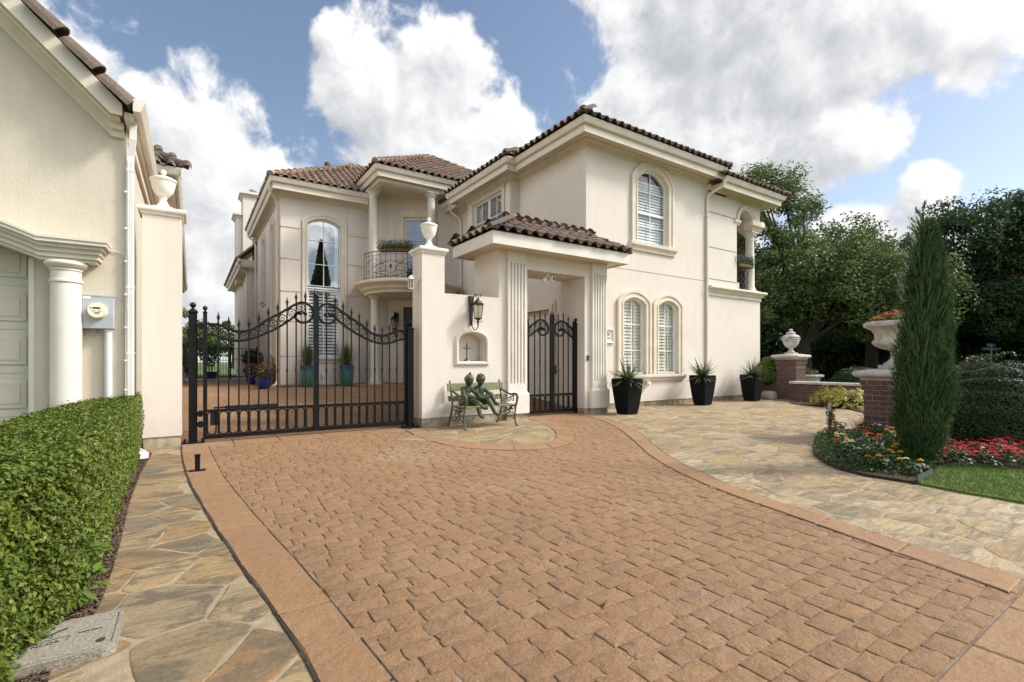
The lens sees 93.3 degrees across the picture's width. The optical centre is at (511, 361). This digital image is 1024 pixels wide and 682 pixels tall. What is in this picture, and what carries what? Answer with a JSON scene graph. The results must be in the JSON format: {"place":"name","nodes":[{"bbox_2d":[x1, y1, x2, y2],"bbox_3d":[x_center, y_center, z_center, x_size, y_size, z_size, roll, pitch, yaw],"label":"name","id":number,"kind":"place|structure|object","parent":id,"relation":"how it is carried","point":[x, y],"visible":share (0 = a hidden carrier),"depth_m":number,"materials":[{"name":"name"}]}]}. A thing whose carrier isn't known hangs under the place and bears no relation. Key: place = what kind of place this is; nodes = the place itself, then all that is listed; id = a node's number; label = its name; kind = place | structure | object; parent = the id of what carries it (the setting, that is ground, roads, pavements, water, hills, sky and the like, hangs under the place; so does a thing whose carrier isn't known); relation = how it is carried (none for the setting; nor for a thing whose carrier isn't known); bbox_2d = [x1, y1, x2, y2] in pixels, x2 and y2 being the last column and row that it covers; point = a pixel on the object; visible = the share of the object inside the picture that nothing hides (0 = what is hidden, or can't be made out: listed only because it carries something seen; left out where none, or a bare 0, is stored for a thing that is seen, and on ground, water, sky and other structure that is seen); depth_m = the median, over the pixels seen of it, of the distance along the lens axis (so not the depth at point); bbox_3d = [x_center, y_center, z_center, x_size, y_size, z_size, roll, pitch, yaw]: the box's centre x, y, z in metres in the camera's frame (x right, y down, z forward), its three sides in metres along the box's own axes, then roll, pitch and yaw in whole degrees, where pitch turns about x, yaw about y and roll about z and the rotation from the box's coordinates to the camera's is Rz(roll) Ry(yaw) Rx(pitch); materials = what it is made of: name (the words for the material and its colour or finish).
{"place":"outdoors","nodes":[
{"label":"outdoors","id":0,"kind":"place"},
{"bbox_2d":[7,452,151,681],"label":"mulch","id":1,"kind":"object","parent":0,"point":[84,607],"visible":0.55,"depth_m":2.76,"materials":[{"name":"wood"}]},
{"bbox_2d":[0,394,142,681],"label":"hedge","id":2,"kind":"object","parent":1,"relation":"on","point":[68,470],"visible":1,"depth_m":2.45,"materials":[{"name":"green plant"}]},
{"bbox_2d":[70,534,113,606],"bbox_3d":[-2.308,1.140,2.671,0.186,0.321,0.420,0,0,-34],"label":"seedling","id":3,"kind":"object","parent":1,"relation":"on","point":[97,568],"visible":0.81,"depth_m":2.67,"materials":[{"name":"green plant"}]},
{"bbox_2d":[48,442,315,681],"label":"flagstone path","id":4,"kind":"structure","parent":0,"point":[198,652],"depth_m":2.61,"materials":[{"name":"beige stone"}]},
{"bbox_2d":[0,610,123,680],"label":"utility box","id":5,"kind":"object","parent":4,"relation":"on","point":[73,642],"visible":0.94,"depth_m":2.16,"materials":[{"name":"concrete"}]},
{"bbox_2d":[136,204,186,448],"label":"gate pillar","id":6,"kind":"structure","parent":4,"relation":"on","point":[162,317],"depth_m":7.29,"materials":[{"name":"beige paint"}]},
{"bbox_2d":[149,170,176,207],"bbox_3d":[-5.409,-2.644,7.501,0.357,0.648,0.357,0,0,-34],"label":"urn","id":7,"kind":"object","parent":6,"relation":"on","point":[163,186],"visible":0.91,"depth_m":7.42,"materials":[{"name":"white stone"}]},
{"bbox_2d":[207,371,216,378],"bbox_3d":[-14.081,0.640,22.579,0.620,0.340,0.620,0,0,-34],"label":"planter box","id":8,"kind":"object","parent":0,"point":[210,373],"visible":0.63,"depth_m":22.39,"materials":[{"name":"ceramic"}]},
{"bbox_2d":[198,341,222,370],"bbox_3d":[-14.082,-0.226,22.589,1.042,1.456,0.826,0,0,-34],"label":"potted tree","id":9,"kind":"object","parent":8,"relation":"on","point":[210,364],"visible":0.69,"depth_m":22.50,"materials":[{"name":"green plant"}]},
{"bbox_2d":[182,378,245,380],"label":"patio","id":10,"kind":"structure","parent":0,"point":[219,379],"depth_m":21.79,"materials":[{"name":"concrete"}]},
{"bbox_2d":[184,347,257,379],"bbox_3d":[-13.423,0.075,22.055,3.320,1.480,0.160,0,0,-34],"label":"court fence","id":11,"kind":"object","parent":10,"relation":"on","point":[256,348],"visible":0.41,"depth_m":22.54,"materials":[{"name":"white metal"}]},
{"bbox_2d":[197,348,227,377],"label":"fence gate","id":12,"kind":"structure","parent":11,"relation":"attached to","point":[214,360],"depth_m":21.96,"materials":[{"name":"white metal"}]},
{"bbox_2d":[186,364,243,378],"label":"lawn","id":13,"kind":"structure","parent":0,"point":[224,368],"depth_m":45.08,"materials":[{"name":"green plant"}]},
{"bbox_2d":[182,306,223,356],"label":"tree","id":14,"kind":"object","parent":13,"relation":"on","point":[185,330],"visible":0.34,"depth_m":51.10,"materials":[{"name":"green plant"}]},
{"bbox_2d":[201,320,234,368],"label":"tree","id":15,"kind":"object","parent":13,"relation":"on","point":[225,323],"visible":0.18,"depth_m":57.05,"materials":[{"name":"green plant"}]},
{"bbox_2d":[298,339,312,364],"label":"fountain grass","id":16,"kind":"object","parent":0,"point":[309,356],"depth_m":16.75,"materials":[{"name":"green plant"}]},
{"bbox_2d":[412,419,555,446],"bbox_3d":[-0.086,1.304,9.138,3.106,0.001,3.465,0,0,-34],"label":"patch mortar","id":17,"kind":"object","parent":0,"point":[551,439],"visible":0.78,"depth_m":8.73,"materials":[{"name":"beige concrete"}]},
{"bbox_2d":[399,417,555,444],"bbox_3d":[-0.559,1.313,9.406,3.751,0.042,4.307,0,0,-34],"label":"flagstone patch","id":18,"kind":"object","parent":17,"relation":"on","point":[522,431],"visible":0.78,"depth_m":8.82,"materials":[{"name":"beige stone"}]},
{"bbox_2d":[401,321,419,428],"bbox_3d":[-1.997,0.255,9.495,0.300,2.090,0.260,0,0,-34],"label":"gate post","id":19,"kind":"object","parent":18,"relation":"on","point":[410,329],"visible":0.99,"depth_m":9.43,"materials":[{"name":"black metal"}]},
{"bbox_2d":[316,290,407,430],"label":"driveway gate","id":20,"kind":"structure","parent":19,"relation":"attached to","point":[343,425],"depth_m":9.01,"materials":[{"name":"black metal"}]},
{"bbox_2d":[408,245,448,427],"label":"gate pillar","id":21,"kind":"structure","parent":18,"relation":"on","point":[429,331],"depth_m":9.57,"materials":[{"name":"beige paint"}]},
{"bbox_2d":[420,217,437,246],"bbox_3d":[-1.677,-2.574,9.754,0.357,0.648,0.357,0,0,-34],"label":"urn","id":22,"kind":"object","parent":21,"relation":"on","point":[428,229],"visible":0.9,"depth_m":9.66,"materials":[{"name":"white stone"}]},
{"bbox_2d":[444,293,498,424],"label":"courtyard wall","id":23,"kind":"structure","parent":18,"relation":"on","point":[482,341],"depth_m":10.26,"materials":[{"name":"beige paint"}]},
{"bbox_2d":[468,294,483,329],"bbox_3d":[-0.738,-1.030,10.090,0.270,0.761,0.351,0,0,-34],"label":"wall lantern","id":24,"kind":"object","parent":23,"relation":"attached to","point":[477,302],"depth_m":10.10,"materials":[{"name":"brown metal"}]},
{"bbox_2d":[447,379,518,430],"bbox_3d":[-0.588,0.850,9.731,1.300,0.933,0.834,0,0,-34],"label":"bench","id":25,"kind":"object","parent":18,"relation":"on","point":[454,387],"visible":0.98,"depth_m":9.71,"materials":[{"name":"green paint"}]},
{"bbox_2d":[459,372,498,418],"bbox_3d":[-0.648,0.658,9.510,0.698,0.890,0.629,0,0,-34],"label":"bronze statue","id":26,"kind":"object","parent":25,"relation":"on","point":[480,398],"visible":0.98,"depth_m":9.47,"materials":[{"name":"green metal"}]},
{"bbox_2d":[447,211,632,420],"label":"entrance portico","id":27,"kind":"structure","parent":18,"relation":"on","point":[508,253],"depth_m":11.27,"materials":[{"name":"beige paint"}]},
{"bbox_2d":[198,362,832,427],"bbox_3d":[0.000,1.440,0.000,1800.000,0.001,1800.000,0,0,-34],"label":"ground","id":28,"kind":"structure","parent":0,"point":[825,380],"depth_m":40.43,"materials":[{"name":"green plant"}]},
{"bbox_2d":[0,0,191,458],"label":"neighbour house","id":29,"kind":"structure","parent":28,"relation":"on","point":[75,137],"depth_m":6.22,"materials":[{"name":"paint"}]},
{"bbox_2d":[0,246,30,423],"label":"garage door","id":30,"kind":"structure","parent":29,"relation":"in","point":[14,266],"depth_m":6.20,"materials":[{"name":"paint"}]},
{"bbox_2d":[82,294,115,397],"bbox_3d":[-5.470,0.065,6.399,0.330,1.870,0.226,0,0,-34],"label":"electric meter","id":31,"kind":"object","parent":29,"relation":"attached to","point":[98,312],"visible":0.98,"depth_m":6.42,"materials":[{"name":"grey paint"}]},
{"bbox_2d":[110,167,127,394],"bbox_3d":[-5.375,-0.975,6.559,0.278,3.350,0.060,0,0,-22],"label":"cable","id":32,"kind":"object","parent":29,"relation":"attached to","point":[125,327],"visible":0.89,"depth_m":6.59,"materials":[{"name":"white paint"}]},
{"bbox_2d":[224,103,790,408],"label":"house","id":33,"kind":"structure","parent":28,"relation":"on","point":[676,216],"depth_m":16.41,"materials":[{"name":"beige paint"}]},
{"bbox_2d":[270,222,272,352],"bbox_3d":[-8.978,-2.825,18.701,0.570,5.150,0.900,0,0,-33],"label":"window","id":34,"kind":"structure","parent":33,"relation":"in","point":[271,229],"depth_m":18.84,"materials":[{"name":"white glass"}]},
{"bbox_2d":[307,220,339,288],"bbox_3d":[-6.911,-3.940,17.743,1.200,2.500,0.080,0,0,-34],"label":"window","id":35,"kind":"structure","parent":33,"relation":"in","point":[323,236],"depth_m":17.74,"materials":[{"name":"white glass"}]},
{"bbox_2d":[307,289,339,356],"bbox_3d":[-7.013,-1.390,17.897,1.280,2.560,0.450,0,0,-33],"label":"window","id":36,"kind":"structure","parent":33,"relation":"in","point":[331,295],"depth_m":17.92,"materials":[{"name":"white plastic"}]},
{"bbox_2d":[380,247,410,252],"bbox_3d":[-4.032,-3.855,16.719,1.089,0.156,0.303,0,0,3],"label":"flower box","id":37,"kind":"object","parent":33,"relation":"attached to","point":[394,249],"visible":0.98,"depth_m":16.62,"materials":[{"name":"brown wood"}]},
{"bbox_2d":[377,239,416,248],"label":"lavender","id":38,"kind":"object","parent":37,"relation":"in","point":[400,243],"visible":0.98,"depth_m":16.64,"materials":[{"name":"green plant"}]},
{"bbox_2d":[404,218,426,277],"bbox_3d":[-3.756,-4.275,19.078,0.907,2.750,0.639,0,0,-33],"label":"french door","id":39,"kind":"structure","parent":33,"relation":"in","point":[412,229],"depth_m":19.05,"materials":[{"name":"glass"}]},
{"bbox_2d":[475,192,500,227],"bbox_3d":[-0.755,-4.936,16.673,0.125,1.392,1.980,0,0,-33],"label":"window","id":40,"kind":"structure","parent":33,"relation":"in","point":[497,202],"depth_m":16.92,"materials":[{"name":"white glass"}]},
{"bbox_2d":[527,310,548,400],"bbox_3d":[0.854,-0.160,14.866,0.065,2.720,1.550,0,0,-33],"label":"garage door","id":41,"kind":"structure","parent":33,"relation":"in","point":[530,316],"depth_m":14.91,"materials":[{"name":"black metal"}]},
{"bbox_2d":[624,298,642,371],"bbox_3d":[3.338,-0.725,14.130,1.035,2.310,0.460,0,0,-33],"label":"window","id":42,"kind":"structure","parent":33,"relation":"in","point":[628,326],"depth_m":14.09,"materials":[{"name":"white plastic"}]},
{"bbox_2d":[638,171,665,245],"bbox_3d":[3.999,-4.535,14.567,1.470,2.290,0.460,0,0,-33],"label":"window","id":43,"kind":"structure","parent":33,"relation":"in","point":[647,194],"depth_m":14.61,"materials":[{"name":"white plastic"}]},
{"bbox_2d":[659,301,675,371],"bbox_3d":[4.566,-0.725,14.942,1.038,2.310,0.460,0,0,-33],"label":"window","id":44,"kind":"structure","parent":33,"relation":"in","point":[667,363],"depth_m":14.90,"materials":[{"name":"white plastic"}]},
{"bbox_2d":[831,366,873,382],"bbox_3d":[14.120,0.746,19.649,1.979,1.108,2.017,0,0,-34],"label":"clipped shrub","id":45,"kind":"object","parent":28,"relation":"on","point":[846,376],"visible":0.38,"depth_m":19.46,"materials":[{"name":"green plant"}]},
{"bbox_2d":[737,158,981,373],"bbox_3d":[16.990,-4.923,27.520,13.440,13.076,9.916,0,0,2],"label":"oak tree","id":46,"kind":"object","parent":28,"relation":"on","point":[811,303],"visible":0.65,"depth_m":25.30,"materials":[{"name":"green plant"}]},
{"bbox_2d":[769,211,957,368],"bbox_3d":[23.017,-4.143,32.035,12.079,11.501,8.122,0,0,-5],"label":"shade tree","id":47,"kind":"object","parent":28,"relation":"on","point":[871,351],"visible":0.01,"depth_m":31.74,"materials":[{"name":"green plant"}]},
{"bbox_2d":[760,316,1023,378],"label":"woodland","id":48,"kind":"object","parent":28,"relation":"on","point":[771,342],"visible":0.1,"depth_m":37.80,"materials":[{"name":"green plant"}]},
{"bbox_2d":[811,301,1023,357],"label":"shade tree","id":49,"kind":"object","parent":28,"relation":"on","point":[840,342],"visible":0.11,"depth_m":34.82,"materials":[{"name":"green plant"}]},
{"bbox_2d":[812,358,1023,381],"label":"street fence","id":50,"kind":"object","parent":28,"relation":"on","point":[859,360],"visible":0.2,"depth_m":27.72,"materials":[{"name":"black metal"}]},
{"bbox_2d":[885,185,1023,363],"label":"tall tree","id":51,"kind":"object","parent":28,"relation":"on","point":[994,262],"visible":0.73,"depth_m":25.44,"materials":[{"name":"green plant"}]},
{"bbox_2d":[37,0,1023,361],"label":"sky","id":52,"kind":"structure","parent":0,"point":[892,106],"materials":[{"name":"white"}]},
{"bbox_2d":[140,379,1023,681],"bbox_3d":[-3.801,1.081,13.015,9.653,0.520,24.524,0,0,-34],"label":"driveway","id":53,"kind":"structure","parent":0,"point":[597,465],"depth_m":3.09,"materials":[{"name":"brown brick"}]},
{"bbox_2d":[182,349,188,377],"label":"court bush","id":54,"kind":"object","parent":53,"relation":"on","point":[185,362],"visible":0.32,"depth_m":18.14,"materials":[{"name":"green plant"}]},
{"bbox_2d":[299,365,312,386],"bbox_3d":[-7.105,0.515,16.823,0.550,0.745,0.550,0,0,-34],"label":"teal pot","id":55,"kind":"object","parent":53,"relation":"on","point":[309,376],"visible":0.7,"depth_m":16.61,"materials":[{"name":"ceramic"}]},
{"bbox_2d":[339,365,354,385],"bbox_3d":[-6.005,0.515,17.551,0.550,0.745,0.550,0,0,-34],"label":"teal pot","id":56,"kind":"object","parent":53,"relation":"on","point":[347,377],"visible":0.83,"depth_m":17.35,"materials":[{"name":"ceramic"}]},
{"bbox_2d":[336,342,358,364],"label":"fountain grass","id":57,"kind":"object","parent":56,"relation":"in","point":[347,358],"depth_m":17.48,"materials":[{"name":"green plant"}]},
{"bbox_2d":[181,413,1022,681],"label":"expansion joint","id":58,"kind":"object","parent":53,"relation":"on","point":[293,637],"visible":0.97,"depth_m":3.05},
{"bbox_2d":[182,413,1023,681],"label":"driveway border","id":59,"kind":"object","parent":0,"point":[333,647],"visible":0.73,"depth_m":3.00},
{"bbox_2d":[182,302,204,444],"bbox_3d":[-5.070,0.180,7.701,0.300,2.240,0.260,0,0,-34],"label":"gate post","id":60,"kind":"object","parent":59,"relation":"on","point":[194,424],"visible":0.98,"depth_m":7.65,"materials":[{"name":"black metal"}]},
{"bbox_2d":[203,289,316,438],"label":"driveway gate","id":61,"kind":"structure","parent":60,"relation":"attached to","point":[215,416],"depth_m":8.12,"materials":[{"name":"black metal"}]},
{"bbox_2d":[573,318,577,412],"bbox_3d":[1.609,0.105,12.218,0.114,2.390,0.114,0,0,-34],"label":"gate post","id":62,"kind":"object","parent":59,"relation":"on","point":[576,408],"visible":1,"depth_m":12.17,"materials":[{"name":"black metal"}]},
{"bbox_2d":[552,312,574,412],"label":"pedestrian gate","id":63,"kind":"structure","parent":62,"relation":"attached to","point":[555,371],"depth_m":11.98,"materials":[{"name":"black metal"}]},
{"bbox_2d":[591,399,1023,581],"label":"flagstone terrace","id":64,"kind":"structure","parent":0,"point":[1011,529],"depth_m":5.24,"materials":[{"name":"beige stone"}]},
{"bbox_2d":[611,378,642,413],"bbox_3d":[2.875,0.865,12.072,0.556,0.870,0.556,0,0,-34],"label":"planter","id":65,"kind":"object","parent":64,"relation":"on","point":[627,396],"visible":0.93,"depth_m":11.89,"materials":[{"name":"black plastic"}]},
{"bbox_2d":[605,357,649,387],"bbox_3d":[2.813,0.252,12.057,1.330,0.871,1.301,0,0,12],"label":"yucca plant","id":66,"kind":"object","parent":65,"relation":"in","point":[627,374],"visible":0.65,"depth_m":11.93,"materials":[{"name":"green plant"}]},
{"bbox_2d":[689,375,715,404],"bbox_3d":[5.728,0.860,14.537,0.556,0.880,0.556,0,0,-34],"label":"planter","id":67,"kind":"object","parent":64,"relation":"on","point":[702,391],"visible":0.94,"depth_m":14.36,"materials":[{"name":"black plastic"}]},
{"bbox_2d":[682,358,719,382],"bbox_3d":[5.699,0.217,14.558,1.374,0.893,1.298,0,0,-34],"label":"yucca plant","id":68,"kind":"object","parent":67,"relation":"in","point":[701,371],"visible":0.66,"depth_m":14.39,"materials":[{"name":"green plant"}]},
{"bbox_2d":[740,374,763,400],"bbox_3d":[7.952,0.870,16.032,0.545,0.860,0.545,0,0,-34],"label":"planter","id":69,"kind":"object","parent":64,"relation":"on","point":[751,387],"visible":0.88,"depth_m":15.87,"materials":[{"name":"black plastic"}]},
{"bbox_2d":[735,359,769,380],"bbox_3d":[7.950,0.254,16.053,1.361,0.898,1.455,0,0,-34],"label":"yucca plant","id":70,"kind":"object","parent":69,"relation":"in","point":[753,371],"visible":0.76,"depth_m":15.90,"materials":[{"name":"green plant"}]},
{"bbox_2d":[762,381,776,391],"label":"garden wall","id":71,"kind":"structure","parent":64,"relation":"on","point":[772,387],"depth_m":17.06,"materials":[{"name":"red brick"}]},
{"bbox_2d":[756,356,776,385],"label":"rounded shrub","id":72,"kind":"object","parent":71,"relation":"on","point":[769,366],"visible":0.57,"depth_m":16.98,"materials":[{"name":"green plant"}]},
{"bbox_2d":[770,354,810,399],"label":"brick pillar","id":73,"kind":"structure","parent":64,"relation":"on","point":[790,367],"depth_m":16.53,"materials":[{"name":"brick"}]},
{"bbox_2d":[781,329,800,353],"bbox_3d":[9.643,-0.686,16.720,0.587,0.871,0.570,0,0,-34],"label":"lidded urn","id":74,"kind":"object","parent":73,"relation":"on","point":[790,339],"visible":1,"depth_m":16.58,"materials":[{"name":"stone"}]},
{"bbox_2d":[789,381,863,400],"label":"garden wall","id":75,"kind":"structure","parent":64,"relation":"on","point":[802,390],"depth_m":15.51,"materials":[{"name":"red brick"}]},
{"bbox_2d":[852,369,917,437],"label":"brick pillar","id":76,"kind":"structure","parent":64,"relation":"on","point":[876,395],"depth_m":8.15,"materials":[{"name":"brick"}]},
{"bbox_2d":[863,319,907,368],"bbox_3d":[6.595,-0.274,8.227,1.017,0.808,1.011,0,0,-34],"label":"flower urn","id":77,"kind":"object","parent":76,"relation":"on","point":[883,330],"visible":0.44,"depth_m":8.14,"materials":[{"name":"stone"}]},
{"bbox_2d":[870,310,905,320],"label":"urn flowers","id":78,"kind":"object","parent":77,"relation":"in","point":[886,316],"visible":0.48,"depth_m":8.20,"materials":[{"name":"orange plant"}]},
{"bbox_2d":[601,398,1023,571],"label":"terrace mortar","id":79,"kind":"object","parent":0,"point":[793,498],"visible":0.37,"depth_m":5.93,"materials":[{"name":"beige concrete"}]},
{"bbox_2d":[791,401,863,411],"bbox_3d":[8.893,1.285,11.522,5.550,0.001,6.400,0,0,-34],"label":"flower bed","id":80,"kind":"object","parent":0,"point":[809,403],"visible":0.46,"depth_m":14.72,"materials":[{"name":"soil"}]},
{"bbox_2d":[802,383,863,409],"bbox_3d":[9.444,1.010,13.784,1.779,0.791,2.028,0,0,-34],"label":"golden shrub","id":81,"kind":"object","parent":80,"relation":"on","point":[846,399],"visible":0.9,"depth_m":13.52,"materials":[{"name":"yellow plant"}]},
{"bbox_2d":[814,427,1023,484],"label":"flower bed","id":82,"kind":"object","parent":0,"point":[881,475],"visible":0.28,"depth_m":5.88,"materials":[{"name":"soil"}]},
{"bbox_2d":[836,439,856,458],"bbox_3d":[4.405,1.154,6.363,0.277,0.255,0.262,0,0,-34],"label":"zinnia","id":83,"kind":"object","parent":82,"relation":"on","point":[849,447],"visible":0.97,"depth_m":6.34,"materials":[{"name":"green plant"}]},
{"bbox_2d":[852,447,878,460],"bbox_3d":[4.430,1.173,6.077,0.293,0.219,0.287,0,0,26],"label":"zinnia","id":84,"kind":"object","parent":82,"relation":"on","point":[863,452],"visible":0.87,"depth_m":6.06,"materials":[{"name":"green plant"}]},
{"bbox_2d":[861,433,884,453],"bbox_3d":[4.808,1.130,6.438,0.277,0.303,0.293,0,0,-34],"label":"zinnia","id":85,"kind":"object","parent":82,"relation":"on","point":[872,445],"visible":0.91,"depth_m":6.40,"materials":[{"name":"green plant"}]},
{"bbox_2d":[863,453,889,468],"bbox_3d":[4.285,1.181,5.700,0.283,0.203,0.269,0,0,-3],"label":"zinnia","id":86,"kind":"object","parent":82,"relation":"on","point":[872,457],"visible":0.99,"depth_m":5.68,"materials":[{"name":"green plant"}]},
{"bbox_2d":[877,449,904,468],"bbox_3d":[4.545,1.161,5.796,0.278,0.241,0.268,0,0,-8],"label":"zinnia","id":87,"kind":"object","parent":82,"relation":"on","point":[895,456],"visible":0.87,"depth_m":5.75,"materials":[{"name":"green plant"}]},
{"bbox_2d":[813,427,978,474],"bbox_3d":[4.984,1.216,6.888,2.942,0.182,2.040,0,0,-34],"label":"ground cover","id":88,"kind":"object","parent":82,"relation":"on","point":[826,455],"visible":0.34,"depth_m":6.21,"materials":[{"name":"green plant"}]},
{"bbox_2d":[813,437,987,479],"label":"mulch chips","id":89,"kind":"object","parent":82,"relation":"on","point":[895,468],"visible":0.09,"depth_m":6.05,"materials":[{"name":"brown wood"}]},
{"bbox_2d":[895,457,925,473],"bbox_3d":[4.523,1.183,5.482,0.269,0.198,0.296,0,0,-3],"label":"zinnia","id":90,"kind":"object","parent":82,"relation":"on","point":[913,464],"visible":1,"depth_m":5.45,"materials":[{"name":"green plant"}]},
{"bbox_2d":[885,199,962,464],"bbox_3d":[5.098,-0.346,6.002,0.790,3.333,0.775,0,0,-34],"label":"cypress","id":91,"kind":"object","parent":82,"relation":"on","point":[925,340],"visible":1,"depth_m":5.86,"materials":[{"name":"green plant"}]},
{"bbox_2d":[940,446,976,464],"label":"red impatiens","id":92,"kind":"object","parent":82,"relation":"on","point":[962,454],"visible":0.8,"depth_m":5.92,"materials":[{"name":"pink plant"}]},
{"bbox_2d":[927,360,1023,446],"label":"round holly","id":93,"kind":"object","parent":82,"relation":"on","point":[991,405],"visible":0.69,"depth_m":6.93,"materials":[{"name":"green plant"}]},
{"bbox_2d":[957,442,996,457],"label":"red impatiens","id":94,"kind":"object","parent":82,"relation":"on","point":[980,450],"visible":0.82,"depth_m":6.15,"materials":[{"name":"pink plant"}]},
{"bbox_2d":[970,449,1002,465],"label":"red impatiens","id":95,"kind":"object","parent":82,"relation":"on","point":[991,457],"visible":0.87,"depth_m":5.88,"materials":[{"name":"pink plant"}]},
{"bbox_2d":[953,351,1020,369],"bbox_3d":[8.495,0.558,8.985,1.801,1.484,1.702,0,0,-34],"label":"crape myrtle","id":96,"kind":"object","parent":82,"relation":"on","point":[984,358],"visible":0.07,"depth_m":8.78,"materials":[{"name":"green plant"}]},
{"bbox_2d":[995,448,1023,464],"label":"red impatiens","id":97,"kind":"object","parent":82,"relation":"on","point":[1017,456],"visible":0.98,"depth_m":5.83,"materials":[{"name":"pink plant"}]},
{"bbox_2d":[919,462,1023,503],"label":"lawn","id":98,"kind":"structure","parent":0,"point":[960,490],"depth_m":5.04,"materials":[{"name":"plant"}]},
{"bbox_3d":[-10.254,0.216,19.116,0.583,0.260,0.583,0,0,-33],"label":"blue bowl","id":99,"kind":"object","parent":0,"visible":0},
{"bbox_2d":[241,349,263,364],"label":"leafy plant","id":100,"kind":"object","parent":99,"relation":"in","point":[253,357],"visible":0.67,"depth_m":18.88,"materials":[{"name":"green plant"}]},
{"bbox_3d":[0.287,0.190,11.343,0.100,2.220,0.100,0,0,-33],"label":"gate post","id":101,"kind":"object","parent":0,"visible":0},
{"bbox_2d":[527,312,552,413],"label":"pedestrian gate","id":102,"kind":"structure","parent":101,"relation":"attached to","point":[540,328],"depth_m":11.60,"materials":[{"name":"black metal"}]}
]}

